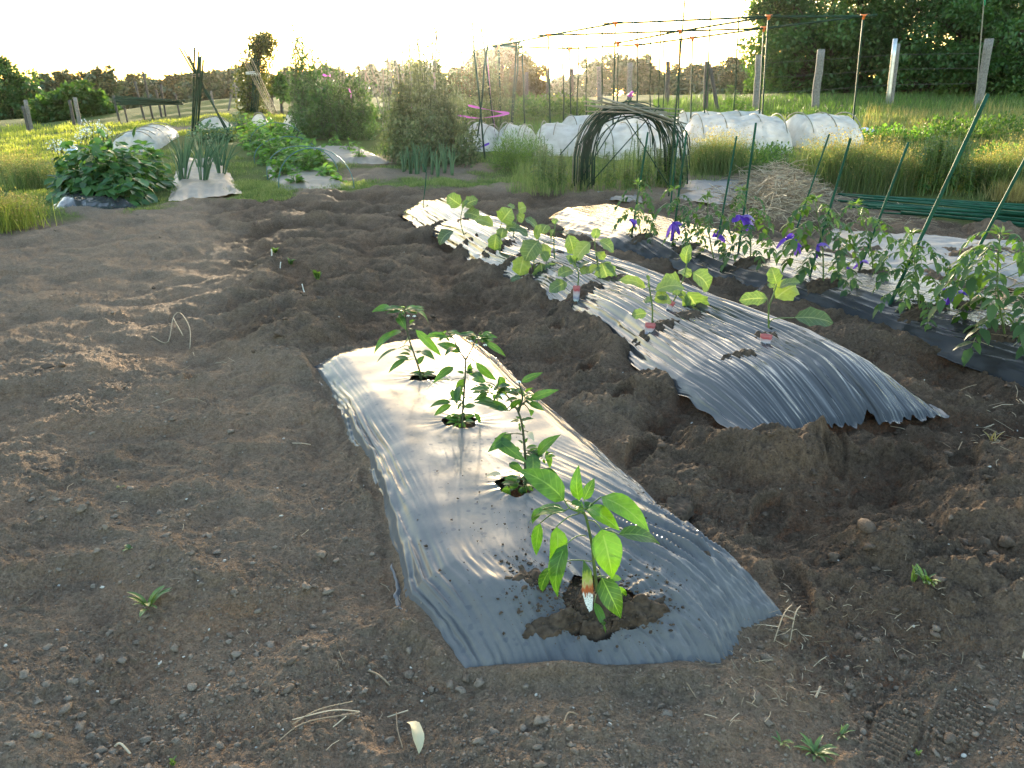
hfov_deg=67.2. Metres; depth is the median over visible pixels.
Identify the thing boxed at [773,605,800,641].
dry stalk
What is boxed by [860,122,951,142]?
weed
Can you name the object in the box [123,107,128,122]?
rack upright
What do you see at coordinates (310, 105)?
pea planting
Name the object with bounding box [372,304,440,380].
pepper plant
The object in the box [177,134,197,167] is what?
spring onion
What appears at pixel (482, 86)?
plant stick
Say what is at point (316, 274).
weed
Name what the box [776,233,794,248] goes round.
flower
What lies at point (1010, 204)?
garden pole
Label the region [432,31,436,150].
plant stick
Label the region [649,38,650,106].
thin pole
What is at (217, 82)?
woodland
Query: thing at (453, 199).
eggplant seedling
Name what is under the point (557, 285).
eggplant seedling
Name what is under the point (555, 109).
potato row
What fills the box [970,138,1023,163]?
weed
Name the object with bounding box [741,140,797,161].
weed
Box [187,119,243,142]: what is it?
vegetable plant
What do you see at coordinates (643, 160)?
garden stake
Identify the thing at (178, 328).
dry stalk
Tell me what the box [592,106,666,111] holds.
bamboo cane
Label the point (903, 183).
grass clump
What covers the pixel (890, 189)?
garden stake
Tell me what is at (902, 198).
garden pole
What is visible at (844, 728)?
weed
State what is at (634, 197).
mulch film
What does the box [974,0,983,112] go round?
tall pole
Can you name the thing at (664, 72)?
thin pole
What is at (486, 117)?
plastic tape
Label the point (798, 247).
flower
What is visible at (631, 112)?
bamboo cane
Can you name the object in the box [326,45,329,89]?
plant stick
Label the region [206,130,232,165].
spring onion
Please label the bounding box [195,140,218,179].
spring onion
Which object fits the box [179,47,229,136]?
pole tripod
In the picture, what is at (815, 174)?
garden stake
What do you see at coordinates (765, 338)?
plant label
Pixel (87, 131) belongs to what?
flowering stalk
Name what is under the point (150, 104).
garden pole
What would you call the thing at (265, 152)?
bean row
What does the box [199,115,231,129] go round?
row cover
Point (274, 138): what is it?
hoop
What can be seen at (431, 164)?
spring onion
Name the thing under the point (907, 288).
tomato plant
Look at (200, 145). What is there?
spring onion
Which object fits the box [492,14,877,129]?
pole trellis
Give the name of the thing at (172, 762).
weed
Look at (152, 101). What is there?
garden pole
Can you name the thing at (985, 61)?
fence post
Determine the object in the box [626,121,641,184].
weed
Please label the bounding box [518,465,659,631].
pepper plant
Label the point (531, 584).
soil crumbs
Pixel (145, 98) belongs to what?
garden pole
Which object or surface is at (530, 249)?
eggplant seedling
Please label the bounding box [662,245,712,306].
eggplant seedling
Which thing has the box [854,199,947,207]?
garden pole
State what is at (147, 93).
rack upright
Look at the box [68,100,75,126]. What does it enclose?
fence post
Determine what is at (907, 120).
dry grass
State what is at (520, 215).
eggplant seedling
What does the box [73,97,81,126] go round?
fence post
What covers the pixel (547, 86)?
fence post
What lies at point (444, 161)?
spring onion
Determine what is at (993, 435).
weed
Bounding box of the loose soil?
[430,217,1018,641]
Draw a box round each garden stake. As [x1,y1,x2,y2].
[631,132,648,235]
[669,134,678,213]
[671,131,687,245]
[719,136,737,229]
[737,123,756,252]
[796,134,829,227]
[808,138,851,276]
[858,142,909,269]
[888,93,989,304]
[960,159,1023,279]
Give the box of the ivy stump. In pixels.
[230,31,278,113]
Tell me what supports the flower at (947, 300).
attached to the tomato plant at (977, 289)
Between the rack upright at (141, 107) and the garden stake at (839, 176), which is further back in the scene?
the rack upright at (141, 107)
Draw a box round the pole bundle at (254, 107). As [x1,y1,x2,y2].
[250,55,260,114]
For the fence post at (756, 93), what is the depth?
23.10 m
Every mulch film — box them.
[54,190,136,208]
[168,157,241,200]
[266,165,353,190]
[314,145,391,163]
[314,334,781,667]
[401,198,948,429]
[548,204,1023,386]
[597,191,642,202]
[679,179,742,204]
[821,228,1023,288]
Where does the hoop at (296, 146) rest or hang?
on the ground at (118, 257)
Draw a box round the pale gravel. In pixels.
[4,259,1018,757]
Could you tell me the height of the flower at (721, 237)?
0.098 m
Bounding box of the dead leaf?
[407,721,423,754]
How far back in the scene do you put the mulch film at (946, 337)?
5.25 m
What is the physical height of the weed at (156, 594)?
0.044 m
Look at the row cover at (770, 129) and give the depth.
15.04 m
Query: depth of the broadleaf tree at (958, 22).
27.19 m
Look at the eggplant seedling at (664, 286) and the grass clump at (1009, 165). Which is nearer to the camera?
the eggplant seedling at (664, 286)
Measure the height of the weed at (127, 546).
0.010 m
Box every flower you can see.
[629,219,639,226]
[666,221,684,240]
[712,230,724,242]
[732,214,754,230]
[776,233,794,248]
[794,239,801,254]
[815,243,829,257]
[853,260,868,268]
[942,288,953,304]
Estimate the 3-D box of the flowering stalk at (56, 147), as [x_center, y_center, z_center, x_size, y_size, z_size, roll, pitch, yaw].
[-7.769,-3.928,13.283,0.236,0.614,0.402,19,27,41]
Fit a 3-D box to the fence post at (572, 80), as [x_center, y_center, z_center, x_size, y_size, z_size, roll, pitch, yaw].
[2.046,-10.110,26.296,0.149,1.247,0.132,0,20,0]
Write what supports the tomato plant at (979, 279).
on the mulch film at (946, 337)
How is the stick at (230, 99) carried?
on the ground at (118, 257)
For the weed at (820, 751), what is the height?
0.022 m
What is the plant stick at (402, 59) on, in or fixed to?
on the ground at (118, 257)
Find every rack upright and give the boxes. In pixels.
[112,95,120,122]
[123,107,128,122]
[133,81,145,119]
[141,71,153,118]
[155,89,162,116]
[160,84,166,115]
[174,94,180,115]
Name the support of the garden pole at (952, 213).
on the garden pole at (976, 216)
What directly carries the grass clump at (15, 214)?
on the ground at (118, 257)
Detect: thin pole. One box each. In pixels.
[521,45,524,123]
[561,40,564,120]
[576,41,578,115]
[585,35,586,114]
[601,29,602,110]
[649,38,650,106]
[658,22,660,105]
[662,35,664,109]
[704,10,710,112]
[733,5,739,110]
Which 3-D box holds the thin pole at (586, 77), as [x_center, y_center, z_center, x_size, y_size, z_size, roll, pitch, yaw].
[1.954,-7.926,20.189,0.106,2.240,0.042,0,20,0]
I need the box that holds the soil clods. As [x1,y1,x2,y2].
[0,207,1023,767]
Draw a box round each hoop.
[250,122,304,140]
[254,136,315,163]
[266,145,338,179]
[278,148,354,187]
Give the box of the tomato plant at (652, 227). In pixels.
[612,177,659,243]
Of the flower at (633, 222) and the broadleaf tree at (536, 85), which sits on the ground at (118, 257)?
the broadleaf tree at (536, 85)
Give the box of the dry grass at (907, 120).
[857,95,1023,154]
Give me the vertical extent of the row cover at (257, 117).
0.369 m
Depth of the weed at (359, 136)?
17.22 m
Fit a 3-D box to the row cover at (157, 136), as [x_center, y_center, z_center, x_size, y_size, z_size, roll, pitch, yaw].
[-8.338,-5.621,17.553,1.018,0.596,2.801,-4,20,-11]
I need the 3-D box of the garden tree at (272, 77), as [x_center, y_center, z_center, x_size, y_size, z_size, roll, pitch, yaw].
[-8.045,-9.570,25.236,0.947,1.168,0.782,5,21,14]
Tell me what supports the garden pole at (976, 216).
on the garden pole at (920, 215)
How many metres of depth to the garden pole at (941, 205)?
8.94 m
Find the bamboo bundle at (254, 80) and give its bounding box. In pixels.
[243,52,277,114]
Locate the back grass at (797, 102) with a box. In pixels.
[298,86,1023,160]
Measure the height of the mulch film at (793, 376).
0.210 m
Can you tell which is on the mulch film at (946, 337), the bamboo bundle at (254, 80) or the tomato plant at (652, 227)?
the tomato plant at (652, 227)
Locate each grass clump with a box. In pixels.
[0,145,95,191]
[0,185,62,233]
[677,125,772,177]
[768,125,930,195]
[848,143,949,195]
[942,129,1023,193]
[972,177,1023,202]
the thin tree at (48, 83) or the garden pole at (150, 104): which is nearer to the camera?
the garden pole at (150, 104)
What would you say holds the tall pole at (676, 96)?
on the ground at (118, 257)
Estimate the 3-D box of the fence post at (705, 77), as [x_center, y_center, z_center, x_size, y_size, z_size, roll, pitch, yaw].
[5.857,-8.929,23.250,0.208,1.493,0.170,0,20,0]
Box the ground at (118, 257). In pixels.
[0,93,1023,767]
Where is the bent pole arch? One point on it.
(584, 162)
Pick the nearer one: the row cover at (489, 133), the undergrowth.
the row cover at (489, 133)
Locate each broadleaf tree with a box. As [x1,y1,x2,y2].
[0,55,47,119]
[444,33,550,96]
[734,0,947,93]
[742,77,799,93]
[860,0,1023,98]
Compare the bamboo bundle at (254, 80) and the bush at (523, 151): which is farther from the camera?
the bamboo bundle at (254, 80)
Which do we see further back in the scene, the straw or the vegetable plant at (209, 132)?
the vegetable plant at (209, 132)
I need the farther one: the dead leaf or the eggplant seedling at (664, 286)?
the eggplant seedling at (664, 286)
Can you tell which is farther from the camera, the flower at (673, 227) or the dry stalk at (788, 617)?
the flower at (673, 227)
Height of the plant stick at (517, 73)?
2.360 m
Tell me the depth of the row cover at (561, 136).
14.89 m
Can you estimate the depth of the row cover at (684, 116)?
18.98 m
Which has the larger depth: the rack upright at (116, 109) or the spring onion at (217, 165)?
the rack upright at (116, 109)
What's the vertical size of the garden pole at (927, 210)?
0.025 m
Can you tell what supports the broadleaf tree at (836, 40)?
on the ground at (118, 257)
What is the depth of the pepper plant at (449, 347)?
2.83 m
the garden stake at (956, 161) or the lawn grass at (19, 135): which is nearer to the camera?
the garden stake at (956, 161)
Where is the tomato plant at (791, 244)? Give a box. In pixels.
[774,194,862,296]
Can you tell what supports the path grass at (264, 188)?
on the ground at (118, 257)
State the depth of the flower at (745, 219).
5.62 m
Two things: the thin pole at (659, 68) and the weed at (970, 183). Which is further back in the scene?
the thin pole at (659, 68)
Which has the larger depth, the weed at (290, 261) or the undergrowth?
the undergrowth
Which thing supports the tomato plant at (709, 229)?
on the mulch film at (946, 337)
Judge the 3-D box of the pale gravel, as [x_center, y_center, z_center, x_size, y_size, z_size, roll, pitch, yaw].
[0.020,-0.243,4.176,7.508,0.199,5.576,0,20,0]
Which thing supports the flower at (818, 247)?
attached to the tomato plant at (791, 244)
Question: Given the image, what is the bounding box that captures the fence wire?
[766,53,986,92]
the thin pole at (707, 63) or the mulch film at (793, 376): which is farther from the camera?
the thin pole at (707, 63)
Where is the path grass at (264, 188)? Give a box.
[30,143,686,220]
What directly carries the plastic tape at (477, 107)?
attached to the grain planting at (493, 93)
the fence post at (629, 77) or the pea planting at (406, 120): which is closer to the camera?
the pea planting at (406, 120)
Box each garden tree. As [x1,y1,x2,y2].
[258,74,274,107]
[270,71,291,115]
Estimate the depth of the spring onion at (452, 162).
12.47 m
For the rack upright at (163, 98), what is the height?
1.073 m
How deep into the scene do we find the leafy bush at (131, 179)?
10.20 m
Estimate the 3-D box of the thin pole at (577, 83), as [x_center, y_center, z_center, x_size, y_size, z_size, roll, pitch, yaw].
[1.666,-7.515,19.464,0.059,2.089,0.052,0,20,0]
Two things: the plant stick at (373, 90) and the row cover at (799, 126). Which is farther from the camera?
the plant stick at (373, 90)
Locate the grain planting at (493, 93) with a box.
[375,4,521,144]
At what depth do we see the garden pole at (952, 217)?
8.46 m
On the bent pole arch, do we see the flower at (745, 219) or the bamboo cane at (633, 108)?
the bamboo cane at (633, 108)
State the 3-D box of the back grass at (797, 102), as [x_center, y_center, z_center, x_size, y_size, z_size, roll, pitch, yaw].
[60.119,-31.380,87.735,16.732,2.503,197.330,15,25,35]
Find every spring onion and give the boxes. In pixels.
[167,134,198,157]
[169,139,199,179]
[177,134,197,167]
[186,131,216,167]
[188,129,216,158]
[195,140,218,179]
[202,136,227,156]
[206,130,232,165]
[206,139,240,174]
[399,149,409,171]
[406,145,417,173]
[411,143,423,173]
[418,143,432,172]
[430,146,436,174]
[432,151,441,177]
[438,140,448,172]
[447,146,458,174]
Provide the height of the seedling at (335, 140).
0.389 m
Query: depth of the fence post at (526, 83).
25.31 m
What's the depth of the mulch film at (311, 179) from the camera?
11.65 m
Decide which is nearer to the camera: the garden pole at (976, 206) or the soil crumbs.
the soil crumbs
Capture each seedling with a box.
[327,134,341,145]
[339,138,356,149]
[349,143,366,156]
[438,192,478,244]
[474,207,527,253]
[507,202,525,236]
[510,224,555,281]
[524,216,578,258]
[549,254,591,292]
[572,228,616,277]
[619,274,683,322]
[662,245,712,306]
[739,267,832,328]
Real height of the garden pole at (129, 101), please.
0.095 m
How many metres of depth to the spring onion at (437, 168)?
12.33 m
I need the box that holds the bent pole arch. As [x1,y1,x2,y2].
[560,87,690,190]
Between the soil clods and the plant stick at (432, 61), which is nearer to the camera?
the soil clods
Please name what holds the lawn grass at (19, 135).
on the ground at (118, 257)
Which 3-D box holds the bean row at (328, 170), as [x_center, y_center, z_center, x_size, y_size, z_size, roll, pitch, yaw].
[-4.178,-4.599,14.712,0.762,1.068,7.520,-8,21,-21]
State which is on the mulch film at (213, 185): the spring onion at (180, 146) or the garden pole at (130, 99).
the spring onion at (180, 146)
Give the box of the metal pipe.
[885,38,897,103]
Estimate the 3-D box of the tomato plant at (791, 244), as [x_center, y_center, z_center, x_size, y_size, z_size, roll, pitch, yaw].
[2.017,-0.886,5.045,0.544,0.710,0.499,6,21,15]
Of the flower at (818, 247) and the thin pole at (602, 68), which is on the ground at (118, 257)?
the thin pole at (602, 68)
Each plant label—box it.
[573,286,579,301]
[582,560,592,611]
[645,322,655,333]
[666,301,674,310]
[760,334,772,343]
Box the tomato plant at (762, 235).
[717,185,776,271]
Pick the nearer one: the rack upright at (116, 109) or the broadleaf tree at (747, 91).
the rack upright at (116, 109)
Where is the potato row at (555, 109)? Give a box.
[356,90,600,119]
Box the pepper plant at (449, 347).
[425,330,505,427]
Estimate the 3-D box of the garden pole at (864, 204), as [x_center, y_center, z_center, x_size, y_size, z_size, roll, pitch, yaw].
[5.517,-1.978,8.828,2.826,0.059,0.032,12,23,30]
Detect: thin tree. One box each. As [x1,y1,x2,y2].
[31,68,71,93]
[63,64,123,98]
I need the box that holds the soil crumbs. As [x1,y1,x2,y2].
[417,437,700,651]
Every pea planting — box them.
[279,15,387,140]
[376,30,487,167]
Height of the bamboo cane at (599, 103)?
0.086 m
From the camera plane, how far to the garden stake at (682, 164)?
6.32 m
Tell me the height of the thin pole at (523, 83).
2.022 m
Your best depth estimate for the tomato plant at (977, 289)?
4.36 m
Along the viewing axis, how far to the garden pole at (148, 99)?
23.23 m
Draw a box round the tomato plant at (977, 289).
[936,253,998,309]
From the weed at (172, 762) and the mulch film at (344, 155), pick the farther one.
the mulch film at (344, 155)
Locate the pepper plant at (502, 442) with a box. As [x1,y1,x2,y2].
[470,372,559,494]
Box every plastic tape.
[458,113,508,117]
[468,105,508,113]
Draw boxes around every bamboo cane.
[584,101,633,106]
[584,105,683,109]
[585,111,681,113]
[589,99,679,117]
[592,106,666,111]
[595,95,686,124]
[600,97,673,121]
[620,106,682,126]
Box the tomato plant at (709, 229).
[684,190,733,266]
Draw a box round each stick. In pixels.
[227,82,234,110]
[310,49,322,97]
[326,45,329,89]
[340,48,341,92]
[342,39,344,89]
[362,64,385,122]
[369,62,388,116]
[382,53,384,130]
[386,55,396,97]
[401,43,404,84]
[408,39,411,105]
[422,164,426,206]
[430,40,438,127]
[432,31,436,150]
[471,20,485,159]
[477,43,488,136]
[481,28,493,125]
[511,28,517,123]
[512,29,520,124]
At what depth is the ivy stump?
22.91 m
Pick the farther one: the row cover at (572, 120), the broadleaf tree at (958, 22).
the broadleaf tree at (958, 22)
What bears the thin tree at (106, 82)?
on the ground at (118, 257)
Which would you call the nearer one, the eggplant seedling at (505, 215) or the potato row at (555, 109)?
the eggplant seedling at (505, 215)
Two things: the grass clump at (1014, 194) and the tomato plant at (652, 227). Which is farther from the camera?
the grass clump at (1014, 194)
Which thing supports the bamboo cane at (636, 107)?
attached to the bent pole arch
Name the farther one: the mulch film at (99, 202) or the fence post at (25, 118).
the fence post at (25, 118)
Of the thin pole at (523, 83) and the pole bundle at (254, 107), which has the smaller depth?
the thin pole at (523, 83)
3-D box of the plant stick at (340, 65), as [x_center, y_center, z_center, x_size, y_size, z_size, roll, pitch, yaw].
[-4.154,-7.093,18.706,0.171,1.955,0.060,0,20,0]
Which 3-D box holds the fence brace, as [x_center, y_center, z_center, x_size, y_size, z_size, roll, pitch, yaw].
[6.075,-8.869,23.193,0.497,1.439,0.123,0,20,0]
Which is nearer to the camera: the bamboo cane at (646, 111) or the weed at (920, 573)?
the weed at (920, 573)
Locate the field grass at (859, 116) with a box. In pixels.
[687,97,1023,200]
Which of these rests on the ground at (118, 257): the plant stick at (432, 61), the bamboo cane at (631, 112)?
the plant stick at (432, 61)
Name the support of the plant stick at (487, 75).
on the ground at (118, 257)
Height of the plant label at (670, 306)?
0.103 m
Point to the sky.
(130, 36)
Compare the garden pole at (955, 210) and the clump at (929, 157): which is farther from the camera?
the clump at (929, 157)
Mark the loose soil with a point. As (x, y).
(680, 509)
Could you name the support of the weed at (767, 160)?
on the ground at (118, 257)
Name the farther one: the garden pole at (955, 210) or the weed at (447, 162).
the weed at (447, 162)
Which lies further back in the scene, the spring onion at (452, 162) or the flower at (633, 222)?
the spring onion at (452, 162)
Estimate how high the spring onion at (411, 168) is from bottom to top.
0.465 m
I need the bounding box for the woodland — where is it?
[27,52,764,101]
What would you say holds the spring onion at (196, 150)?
on the ground at (118, 257)
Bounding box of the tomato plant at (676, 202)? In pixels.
[651,184,707,256]
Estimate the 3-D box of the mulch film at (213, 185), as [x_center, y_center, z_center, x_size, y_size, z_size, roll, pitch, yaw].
[-5.032,-3.452,12.637,0.970,0.297,5.235,-7,21,-19]
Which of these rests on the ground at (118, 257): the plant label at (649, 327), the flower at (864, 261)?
the plant label at (649, 327)
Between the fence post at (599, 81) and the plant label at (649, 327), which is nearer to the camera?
the plant label at (649, 327)
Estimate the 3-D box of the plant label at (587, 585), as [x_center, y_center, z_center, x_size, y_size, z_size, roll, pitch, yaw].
[0.185,0.499,1.882,0.030,0.147,0.022,6,21,15]
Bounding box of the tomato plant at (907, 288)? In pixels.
[872,226,957,331]
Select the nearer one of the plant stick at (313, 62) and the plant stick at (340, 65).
the plant stick at (313, 62)
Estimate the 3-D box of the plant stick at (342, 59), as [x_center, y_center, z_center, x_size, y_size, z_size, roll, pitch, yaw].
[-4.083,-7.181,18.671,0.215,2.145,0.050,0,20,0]
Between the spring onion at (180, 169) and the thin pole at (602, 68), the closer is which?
the spring onion at (180, 169)
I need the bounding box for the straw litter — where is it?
[19,282,1023,750]
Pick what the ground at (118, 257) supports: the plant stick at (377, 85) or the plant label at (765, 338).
the plant stick at (377, 85)
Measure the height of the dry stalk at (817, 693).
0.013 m
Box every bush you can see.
[229,106,249,130]
[481,120,555,170]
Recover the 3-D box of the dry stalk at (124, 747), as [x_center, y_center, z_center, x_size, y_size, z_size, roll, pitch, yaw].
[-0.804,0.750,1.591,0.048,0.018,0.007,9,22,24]
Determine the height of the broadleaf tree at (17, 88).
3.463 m
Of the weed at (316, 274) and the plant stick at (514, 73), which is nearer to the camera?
the weed at (316, 274)
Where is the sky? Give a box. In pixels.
[0,0,949,95]
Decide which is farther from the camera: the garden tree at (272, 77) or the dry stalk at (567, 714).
the garden tree at (272, 77)
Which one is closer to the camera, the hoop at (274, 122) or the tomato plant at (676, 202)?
the tomato plant at (676, 202)
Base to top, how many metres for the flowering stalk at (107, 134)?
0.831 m
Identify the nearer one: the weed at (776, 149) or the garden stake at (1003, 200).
the garden stake at (1003, 200)
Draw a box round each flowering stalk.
[47,140,71,159]
[52,139,69,154]
[74,119,94,168]
[96,119,111,146]
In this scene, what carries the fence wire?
attached to the fence post at (756, 93)
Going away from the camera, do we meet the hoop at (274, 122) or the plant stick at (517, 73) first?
the hoop at (274, 122)
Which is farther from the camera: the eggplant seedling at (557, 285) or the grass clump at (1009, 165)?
the grass clump at (1009, 165)
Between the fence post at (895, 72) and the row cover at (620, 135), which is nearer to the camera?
the row cover at (620, 135)
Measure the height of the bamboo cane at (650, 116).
0.281 m
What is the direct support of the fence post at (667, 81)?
on the ground at (118, 257)
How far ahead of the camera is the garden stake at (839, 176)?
5.07 m
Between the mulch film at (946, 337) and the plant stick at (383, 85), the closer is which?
the mulch film at (946, 337)
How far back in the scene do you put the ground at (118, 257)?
2.56 m
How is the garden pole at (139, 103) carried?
on the garden pole
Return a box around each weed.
[122,544,132,551]
[128,585,170,615]
[169,755,176,765]
[286,257,294,264]
[294,121,378,139]
[311,269,321,278]
[381,135,476,163]
[529,136,567,190]
[595,141,639,189]
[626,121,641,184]
[636,138,690,188]
[737,152,793,175]
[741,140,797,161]
[771,731,794,748]
[793,732,839,761]
[834,724,854,739]
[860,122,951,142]
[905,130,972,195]
[911,565,921,581]
[914,564,940,586]
[915,109,1023,143]
[941,154,1001,194]
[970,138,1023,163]
[983,431,1003,440]
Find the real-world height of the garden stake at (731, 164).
0.975 m
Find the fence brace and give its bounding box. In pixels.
[709,64,719,110]
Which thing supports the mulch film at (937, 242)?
on the ground at (118, 257)
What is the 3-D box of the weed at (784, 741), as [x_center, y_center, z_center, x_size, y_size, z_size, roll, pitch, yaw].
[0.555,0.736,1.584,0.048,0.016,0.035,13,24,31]
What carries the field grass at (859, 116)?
on the ground at (118, 257)
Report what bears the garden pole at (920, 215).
on the ground at (118, 257)
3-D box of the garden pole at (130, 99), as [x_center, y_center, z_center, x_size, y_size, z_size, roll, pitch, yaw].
[-11.089,-8.584,23.328,1.854,0.128,0.045,-1,20,-2]
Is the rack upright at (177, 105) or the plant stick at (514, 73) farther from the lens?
the rack upright at (177, 105)
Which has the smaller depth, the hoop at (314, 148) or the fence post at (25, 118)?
the hoop at (314, 148)
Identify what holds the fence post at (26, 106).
on the ground at (118, 257)
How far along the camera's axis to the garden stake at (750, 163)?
5.85 m
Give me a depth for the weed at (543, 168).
11.01 m
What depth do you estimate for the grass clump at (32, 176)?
11.61 m
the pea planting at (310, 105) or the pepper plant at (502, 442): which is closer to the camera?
the pepper plant at (502, 442)
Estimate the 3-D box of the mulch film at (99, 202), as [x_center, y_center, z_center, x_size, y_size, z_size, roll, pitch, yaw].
[-5.744,-2.663,10.693,0.994,0.175,2.799,-9,22,-23]
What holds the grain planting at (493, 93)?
on the ground at (118, 257)
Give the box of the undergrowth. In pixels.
[108,91,675,109]
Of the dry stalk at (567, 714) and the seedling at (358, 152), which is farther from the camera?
the seedling at (358, 152)
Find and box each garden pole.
[114,98,176,102]
[115,96,184,101]
[115,100,174,101]
[116,100,173,103]
[118,102,182,102]
[120,102,166,103]
[121,98,172,100]
[121,104,179,104]
[835,199,1023,216]
[838,193,1023,207]
[842,195,1023,213]
[846,194,1023,205]
[852,206,1023,217]
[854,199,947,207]
[858,197,1023,210]
[861,203,1023,211]
[868,204,1023,215]
[876,207,1023,219]
[883,212,1019,221]
[900,209,1023,221]
[900,211,1023,225]
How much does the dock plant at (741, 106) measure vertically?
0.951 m
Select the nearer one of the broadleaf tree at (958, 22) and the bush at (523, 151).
the bush at (523, 151)
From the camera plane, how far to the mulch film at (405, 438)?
2.23 m
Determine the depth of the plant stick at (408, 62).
14.59 m
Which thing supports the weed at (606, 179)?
on the ground at (118, 257)
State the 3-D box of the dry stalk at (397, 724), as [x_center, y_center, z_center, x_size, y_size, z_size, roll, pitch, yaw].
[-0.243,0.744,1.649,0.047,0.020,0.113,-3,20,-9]
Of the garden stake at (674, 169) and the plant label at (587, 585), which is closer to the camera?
the plant label at (587, 585)
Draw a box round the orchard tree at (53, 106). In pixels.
[21,79,122,123]
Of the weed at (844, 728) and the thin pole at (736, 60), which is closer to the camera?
the weed at (844, 728)
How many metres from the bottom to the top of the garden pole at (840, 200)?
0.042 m
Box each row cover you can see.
[112,122,178,152]
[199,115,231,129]
[250,112,269,125]
[282,111,296,132]
[462,120,498,151]
[494,122,535,152]
[532,120,595,155]
[562,113,665,127]
[596,118,687,159]
[676,110,763,129]
[683,113,792,153]
[784,112,863,150]
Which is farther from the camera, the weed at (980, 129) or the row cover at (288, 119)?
the row cover at (288, 119)
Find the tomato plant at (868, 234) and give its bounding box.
[831,198,907,280]
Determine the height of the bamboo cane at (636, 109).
0.329 m
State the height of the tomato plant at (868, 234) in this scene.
0.630 m
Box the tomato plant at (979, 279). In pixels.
[928,224,1023,366]
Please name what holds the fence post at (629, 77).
on the ground at (118, 257)
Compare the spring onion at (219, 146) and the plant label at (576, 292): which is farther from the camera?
the spring onion at (219, 146)
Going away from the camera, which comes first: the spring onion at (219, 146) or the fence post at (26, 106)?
the spring onion at (219, 146)
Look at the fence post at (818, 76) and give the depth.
22.71 m
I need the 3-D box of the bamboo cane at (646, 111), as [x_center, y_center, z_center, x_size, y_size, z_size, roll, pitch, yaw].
[1.776,-3.763,10.576,1.290,0.388,0.020,-1,20,-3]
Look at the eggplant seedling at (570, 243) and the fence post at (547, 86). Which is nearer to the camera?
the eggplant seedling at (570, 243)
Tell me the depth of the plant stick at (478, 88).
13.90 m
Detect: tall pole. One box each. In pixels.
[668,0,685,195]
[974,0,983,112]
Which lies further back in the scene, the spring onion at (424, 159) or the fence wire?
the fence wire
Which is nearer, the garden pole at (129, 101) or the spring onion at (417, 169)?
the spring onion at (417, 169)
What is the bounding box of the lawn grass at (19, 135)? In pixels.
[0,111,285,206]
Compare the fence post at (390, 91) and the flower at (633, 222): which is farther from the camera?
the fence post at (390, 91)
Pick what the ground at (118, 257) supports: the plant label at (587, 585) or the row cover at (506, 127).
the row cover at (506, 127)
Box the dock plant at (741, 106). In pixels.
[721,85,751,111]
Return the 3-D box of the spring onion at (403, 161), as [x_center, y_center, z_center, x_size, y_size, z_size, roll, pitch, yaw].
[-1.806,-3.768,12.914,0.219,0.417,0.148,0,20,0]
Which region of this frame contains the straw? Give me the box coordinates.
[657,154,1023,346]
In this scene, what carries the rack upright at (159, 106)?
on the ground at (118, 257)
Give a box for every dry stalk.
[114,742,130,754]
[152,312,190,348]
[279,701,359,740]
[368,670,390,685]
[387,710,407,748]
[563,711,577,722]
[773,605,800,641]
[814,686,821,697]
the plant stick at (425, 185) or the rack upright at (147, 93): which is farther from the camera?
the rack upright at (147, 93)
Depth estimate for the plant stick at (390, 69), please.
14.65 m
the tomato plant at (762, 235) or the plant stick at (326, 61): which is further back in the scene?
the plant stick at (326, 61)
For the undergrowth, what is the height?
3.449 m
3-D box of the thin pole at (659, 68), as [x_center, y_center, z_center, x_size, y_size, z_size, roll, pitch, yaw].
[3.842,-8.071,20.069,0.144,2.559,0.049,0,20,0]
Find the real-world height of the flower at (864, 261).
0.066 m
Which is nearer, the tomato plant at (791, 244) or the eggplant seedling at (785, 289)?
the eggplant seedling at (785, 289)
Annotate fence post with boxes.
[21,106,29,131]
[23,100,33,130]
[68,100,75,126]
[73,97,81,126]
[388,87,391,109]
[525,72,527,105]
[546,71,548,100]
[571,68,573,100]
[597,66,600,99]
[627,62,632,99]
[664,61,669,104]
[703,61,709,109]
[752,55,761,108]
[811,49,824,110]
[890,44,899,102]
[973,38,993,105]
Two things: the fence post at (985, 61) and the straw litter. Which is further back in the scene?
the fence post at (985, 61)
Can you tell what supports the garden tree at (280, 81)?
on the ground at (118, 257)
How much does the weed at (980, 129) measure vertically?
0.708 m
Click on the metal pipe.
(891, 69)
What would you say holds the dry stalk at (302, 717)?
on the ground at (118, 257)
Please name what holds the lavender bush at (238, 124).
on the ground at (118, 257)
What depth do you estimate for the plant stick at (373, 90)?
17.48 m
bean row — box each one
[236,113,324,183]
[257,112,347,182]
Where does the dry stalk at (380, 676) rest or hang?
on the ground at (118, 257)
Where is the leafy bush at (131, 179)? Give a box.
[43,126,176,206]
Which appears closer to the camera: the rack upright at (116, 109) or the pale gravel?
the pale gravel
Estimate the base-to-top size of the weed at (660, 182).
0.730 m
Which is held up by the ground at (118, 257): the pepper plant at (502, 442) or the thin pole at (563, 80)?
the thin pole at (563, 80)
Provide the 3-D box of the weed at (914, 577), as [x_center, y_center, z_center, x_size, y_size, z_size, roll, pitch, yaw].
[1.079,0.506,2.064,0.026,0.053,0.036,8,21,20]
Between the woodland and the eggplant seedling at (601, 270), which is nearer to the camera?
the eggplant seedling at (601, 270)
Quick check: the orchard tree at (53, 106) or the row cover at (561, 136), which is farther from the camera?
the orchard tree at (53, 106)
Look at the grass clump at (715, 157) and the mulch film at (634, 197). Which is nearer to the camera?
the mulch film at (634, 197)
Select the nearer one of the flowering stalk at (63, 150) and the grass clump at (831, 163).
the grass clump at (831, 163)
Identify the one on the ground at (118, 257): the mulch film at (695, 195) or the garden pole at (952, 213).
the mulch film at (695, 195)
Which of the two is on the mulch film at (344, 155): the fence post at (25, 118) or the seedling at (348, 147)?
the seedling at (348, 147)
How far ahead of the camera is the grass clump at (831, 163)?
10.92 m
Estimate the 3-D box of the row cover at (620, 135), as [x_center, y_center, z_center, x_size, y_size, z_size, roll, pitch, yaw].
[2.464,-4.785,15.010,1.791,0.746,1.625,-3,20,-9]

